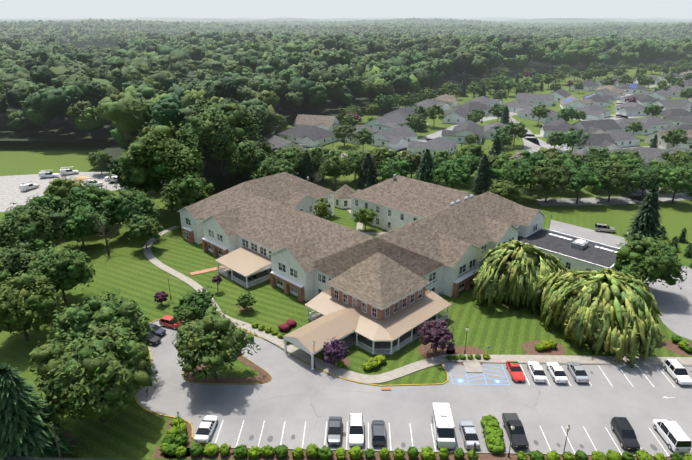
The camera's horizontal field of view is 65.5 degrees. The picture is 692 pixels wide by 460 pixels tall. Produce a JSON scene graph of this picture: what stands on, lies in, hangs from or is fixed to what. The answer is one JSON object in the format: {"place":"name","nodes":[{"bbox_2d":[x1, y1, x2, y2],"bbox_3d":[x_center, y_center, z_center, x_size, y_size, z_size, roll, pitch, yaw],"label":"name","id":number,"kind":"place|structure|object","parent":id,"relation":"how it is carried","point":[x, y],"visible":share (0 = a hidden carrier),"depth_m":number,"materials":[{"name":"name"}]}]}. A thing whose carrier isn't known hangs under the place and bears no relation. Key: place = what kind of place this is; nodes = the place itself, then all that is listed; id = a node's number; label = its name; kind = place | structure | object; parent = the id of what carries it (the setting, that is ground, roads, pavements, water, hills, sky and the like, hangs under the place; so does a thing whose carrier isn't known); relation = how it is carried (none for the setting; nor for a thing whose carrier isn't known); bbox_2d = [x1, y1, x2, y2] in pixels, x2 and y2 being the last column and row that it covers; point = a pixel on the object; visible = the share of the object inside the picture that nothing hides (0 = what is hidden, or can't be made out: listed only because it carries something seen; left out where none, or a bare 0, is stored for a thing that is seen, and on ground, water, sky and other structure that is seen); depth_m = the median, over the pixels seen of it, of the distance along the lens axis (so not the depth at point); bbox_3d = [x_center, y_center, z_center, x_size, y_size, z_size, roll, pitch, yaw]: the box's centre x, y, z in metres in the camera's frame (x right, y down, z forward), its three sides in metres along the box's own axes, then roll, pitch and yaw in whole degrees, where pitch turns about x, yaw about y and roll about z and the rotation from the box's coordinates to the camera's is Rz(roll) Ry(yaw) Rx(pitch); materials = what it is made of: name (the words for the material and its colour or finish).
{"place":"outdoors","nodes":[
{"label":"outdoors","id":0,"kind":"place"},
{"bbox_2d":[207,359,259,376],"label":"island grass","id":1,"kind":"structure","parent":0,"point":[240,368],"depth_m":82.53,"materials":[{"name":"green plant"}]},
{"bbox_2d":[0,45,691,459],"bbox_3d":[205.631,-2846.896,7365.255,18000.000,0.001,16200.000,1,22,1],"label":"ground","id":2,"kind":"structure","parent":0,"point":[130,271],"depth_m":110.18,"materials":[{"name":"green plant"}]},
{"bbox_2d":[51,424,61,457],"bbox_3d":[-34.009,25.669,63.543,0.222,6.800,0.222,-8,23,-19],"label":"utility pole","id":3,"kind":"object","parent":2,"relation":"on","point":[57,445],"visible":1,"depth_m":63.20,"materials":[{"name":"brown wood"}]},
{"bbox_2d":[0,457,136,459],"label":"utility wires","id":4,"kind":"object","parent":3,"relation":"attached to","point":[20,458],"visible":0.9,"depth_m":60.34,"materials":[{"name":"black"}]},
{"bbox_2d":[0,172,126,211],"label":"gravel lot","id":5,"kind":"structure","parent":2,"relation":"on","point":[11,192],"depth_m":174.60,"materials":[{"name":"grey gravel"}]},
{"bbox_2d":[19,180,39,190],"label":"utility truck","id":6,"kind":"object","parent":5,"relation":"on","point":[25,187],"visible":1,"depth_m":168.73,"materials":[{"name":"white paint"}]},
{"bbox_2d":[39,169,58,178],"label":"utility truck","id":7,"kind":"object","parent":5,"relation":"on","point":[42,175],"visible":0.96,"depth_m":181.97,"materials":[{"name":"white paint"}]},
{"bbox_2d":[60,166,78,175],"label":"utility truck","id":8,"kind":"object","parent":5,"relation":"on","point":[66,171],"visible":0.98,"depth_m":185.57,"materials":[{"name":"white paint"}]},
{"bbox_2d":[73,176,91,182],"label":"dirt pile","id":9,"kind":"object","parent":5,"relation":"on","point":[81,178],"visible":0.44,"depth_m":177.74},
{"bbox_2d":[83,178,102,186],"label":"utility truck","id":10,"kind":"object","parent":5,"relation":"on","point":[94,183],"visible":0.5,"depth_m":172.89,"materials":[{"name":"white paint"}]},
{"bbox_2d":[107,176,116,182],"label":"utility truck","id":11,"kind":"object","parent":5,"relation":"on","point":[112,178],"visible":0.23,"depth_m":176.38,"materials":[{"name":"white paint"}]},
{"bbox_2d":[0,59,691,435],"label":"deciduous trees","id":12,"kind":"object","parent":2,"relation":"on","point":[94,359],"visible":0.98,"depth_m":133.91,"materials":[{"name":"green plant"}]},
{"bbox_2d":[0,17,691,184],"bbox_3d":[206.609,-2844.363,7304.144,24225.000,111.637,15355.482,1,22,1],"label":"forest","id":13,"kind":"object","parent":2,"relation":"on","point":[58,82],"visible":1,"depth_m":404.17,"materials":[{"name":"green plant"}]},
{"bbox_2d":[0,64,691,459],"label":"conifer trees","id":14,"kind":"object","parent":2,"relation":"on","point":[26,428],"visible":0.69,"depth_m":66.72,"materials":[{"name":"green plant"}]},
{"bbox_2d":[347,209,385,234],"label":"courtyard paths","id":15,"kind":"structure","parent":2,"relation":"on","point":[359,226],"depth_m":137.98,"materials":[{"name":"concrete"}]},
{"bbox_2d":[55,239,691,459],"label":"mulch beds","id":16,"kind":"object","parent":2,"relation":"on","point":[427,351],"visible":0.19,"depth_m":70.21,"materials":[{"name":"brown soil"}]},
{"bbox_2d":[464,327,468,353],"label":"lamp post","id":17,"kind":"object","parent":16,"relation":"on","point":[467,329],"visible":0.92,"depth_m":85.96,"materials":[{"name":"grey"}]},
{"bbox_2d":[508,425,514,456],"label":"lamp post","id":18,"kind":"object","parent":16,"relation":"on","point":[512,427],"visible":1,"depth_m":65.51,"materials":[{"name":"grey metal"}]},
{"bbox_2d":[562,425,570,457],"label":"lamp post","id":19,"kind":"object","parent":16,"relation":"on","point":[568,427],"visible":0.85,"depth_m":65.14,"materials":[{"name":"grey metal"}]},
{"bbox_2d":[177,172,619,369],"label":"building","id":20,"kind":"structure","parent":2,"relation":"on","point":[384,293],"depth_m":109.95,"materials":[{"name":"beige"}]},
{"bbox_2d":[154,61,666,365],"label":"ornamental trees","id":21,"kind":"object","parent":2,"relation":"on","point":[438,333],"visible":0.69,"depth_m":84.90,"materials":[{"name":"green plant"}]},
{"bbox_2d":[136,320,691,455],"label":"asphalt lot","id":22,"kind":"structure","parent":2,"relation":"on","point":[294,394],"depth_m":75.87,"materials":[{"name":"grey asphalt"}]},
{"bbox_2d":[136,332,160,345],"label":"car","id":23,"kind":"object","parent":22,"relation":"on","point":[154,339],"visible":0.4,"depth_m":89.31,"materials":[{"name":"black paint"}]},
{"bbox_2d":[148,323,165,335],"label":"car","id":24,"kind":"object","parent":22,"relation":"on","point":[159,331],"visible":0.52,"depth_m":91.89,"materials":[{"name":"blue paint"}]},
{"bbox_2d":[134,346,205,446],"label":"drive kerb","id":25,"kind":"structure","parent":22,"relation":"on","point":[162,414],"depth_m":73.77,"materials":[{"name":"concrete"}]},
{"bbox_2d":[159,315,183,329],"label":"red car","id":26,"kind":"object","parent":22,"relation":"on","point":[166,320],"visible":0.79,"depth_m":94.13,"materials":[{"name":"red paint"}]},
{"bbox_2d":[194,415,217,442],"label":"sedan car","id":27,"kind":"object","parent":22,"relation":"on","point":[208,424],"visible":1,"depth_m":69.33,"materials":[{"name":"white paint"}]},
{"bbox_2d":[183,355,271,383],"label":"island kerb","id":28,"kind":"structure","parent":22,"relation":"on","point":[233,383],"depth_m":80.04,"materials":[{"name":"concrete"}]},
{"bbox_2d":[184,355,270,382],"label":"island mulch","id":29,"kind":"object","parent":28,"relation":"on","point":[263,376],"visible":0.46,"depth_m":80.93,"materials":[{"name":"brown soil"}]},
{"bbox_2d":[149,319,447,385],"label":"drive kerb","id":30,"kind":"structure","parent":22,"relation":"on","point":[352,380],"depth_m":80.71,"materials":[{"name":"concrete"}]},
{"bbox_2d":[327,416,341,444],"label":"sedan car","id":31,"kind":"object","parent":22,"relation":"on","point":[334,433],"visible":1,"depth_m":69.20,"materials":[{"name":"grey paint"}]},
{"bbox_2d":[349,413,363,445],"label":"suv","id":32,"kind":"object","parent":22,"relation":"on","point":[356,430],"visible":1,"depth_m":68.96,"materials":[{"name":"white paint"}]},
{"bbox_2d":[341,388,390,436],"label":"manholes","id":33,"kind":"object","parent":22,"relation":"on","point":[382,389],"visible":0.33,"depth_m":78.50,"materials":[{"name":"orange metal"}]},
{"bbox_2d":[371,420,385,445],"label":"hatchback car","id":34,"kind":"object","parent":22,"relation":"on","point":[378,432],"visible":1,"depth_m":68.47,"materials":[{"name":"grey paint"}]},
{"bbox_2d":[432,403,454,448],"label":"bus","id":35,"kind":"object","parent":22,"relation":"on","point":[443,423],"visible":1,"depth_m":68.37,"materials":[{"name":"white paint"}]},
{"bbox_2d":[215,364,690,455],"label":"parking markings","id":36,"kind":"object","parent":22,"relation":"on","point":[460,380],"visible":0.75,"depth_m":71.77,"materials":[{"name":"white paint"}]},
{"bbox_2d":[459,421,479,448],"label":"sedan car","id":37,"kind":"object","parent":22,"relation":"on","point":[468,433],"visible":1,"depth_m":68.41,"materials":[{"name":"grey paint"}]},
{"bbox_2d":[249,371,691,450],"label":"oil stains","id":38,"kind":"object","parent":22,"relation":"on","point":[403,444],"visible":0.54,"depth_m":68.73,"materials":[{"name":"grey asphalt"}]},
{"bbox_2d":[502,413,528,448],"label":"pickup car","id":39,"kind":"object","parent":22,"relation":"on","point":[519,440],"visible":0.98,"depth_m":68.81,"materials":[{"name":"black paint"}]},
{"bbox_2d":[506,361,524,380],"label":"sports car","id":40,"kind":"object","parent":22,"relation":"on","point":[515,370],"visible":1,"depth_m":81.38,"materials":[{"name":"red paint"}]},
{"bbox_2d":[527,361,546,381],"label":"sedan car","id":41,"kind":"object","parent":22,"relation":"on","point":[536,371],"visible":1,"depth_m":80.70,"materials":[{"name":"white paint"}]},
{"bbox_2d":[546,362,567,382],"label":"sedan car","id":42,"kind":"object","parent":22,"relation":"on","point":[556,371],"visible":1,"depth_m":80.50,"materials":[{"name":"white paint"}]},
{"bbox_2d":[567,362,588,382],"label":"sedan car","id":43,"kind":"object","parent":22,"relation":"on","point":[578,372],"visible":1,"depth_m":80.60,"materials":[{"name":"grey paint"}]},
{"bbox_2d":[610,417,639,450],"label":"suv","id":44,"kind":"object","parent":22,"relation":"on","point":[622,428],"visible":1,"depth_m":68.43,"materials":[{"name":"black paint"}]},
{"bbox_2d":[653,419,691,451],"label":"van","id":45,"kind":"object","parent":22,"relation":"on","point":[675,436],"visible":1,"depth_m":67.75,"materials":[{"name":"white paint"}]},
{"bbox_2d":[663,359,691,384],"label":"suv","id":46,"kind":"object","parent":22,"relation":"on","point":[675,369],"visible":1,"depth_m":80.47,"materials":[{"name":"white paint"}]},
{"bbox_2d":[143,226,691,383],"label":"sidewalks","id":47,"kind":"structure","parent":2,"relation":"on","point":[473,365],"depth_m":85.44,"materials":[{"name":"concrete"}]},
{"bbox_2d":[159,322,691,459],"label":"shrubs","id":48,"kind":"object","parent":2,"relation":"on","point":[173,440],"visible":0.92,"depth_m":66.33,"materials":[{"name":"green plant"}]},
{"bbox_2d":[219,447,683,457],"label":"lot kerb","id":49,"kind":"structure","parent":2,"relation":"on","point":[448,452],"depth_m":67.17,"materials":[{"name":"concrete"}]},
{"bbox_2d":[259,70,691,182],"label":"houses","id":50,"kind":"structure","parent":2,"relation":"on","point":[392,129],"depth_m":256.25,"materials":[{"name":"white"}]},
{"bbox_2d":[443,361,691,365],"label":"lot kerb","id":51,"kind":"structure","parent":2,"relation":"on","point":[566,363],"depth_m":84.39,"materials":[{"name":"concrete"}]},
{"bbox_2d":[472,240,664,367],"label":"weeping trees","id":52,"kind":"object","parent":2,"relation":"on","point":[584,305],"visible":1,"depth_m":90.61,"materials":[{"name":"green plant"}]},
{"bbox_2d":[594,223,615,232],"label":"car","id":53,"kind":"object","parent":2,"relation":"on","point":[598,227],"visible":1,"depth_m":136.18,"materials":[{"name":"beige paint"}]},
{"bbox_2d":[644,265,691,339],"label":"driveway","id":54,"kind":"structure","parent":2,"relation":"on","point":[674,303],"depth_m":102.78,"materials":[{"name":"grey asphalt"}]},
{"bbox_2d":[0,0,691,18],"bbox_3d":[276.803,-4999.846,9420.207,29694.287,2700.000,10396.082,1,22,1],"label":"sky","id":55,"kind":"structure","parent":0,"point":[266,9],"depth_m":13997.35,"materials":[{"name":"white"}]},
{"bbox_2d":[472,443,475,459],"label":"lamp post","id":56,"kind":"object","parent":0,"point":[474,451],"visible":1,"depth_m":58.51,"materials":[{"name":"black metal"}]},
{"bbox_2d":[298,83,691,247],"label":"roads","id":57,"kind":"structure","parent":0,"point":[534,143],"depth_m":161.12,"materials":[{"name":"grey asphalt"}]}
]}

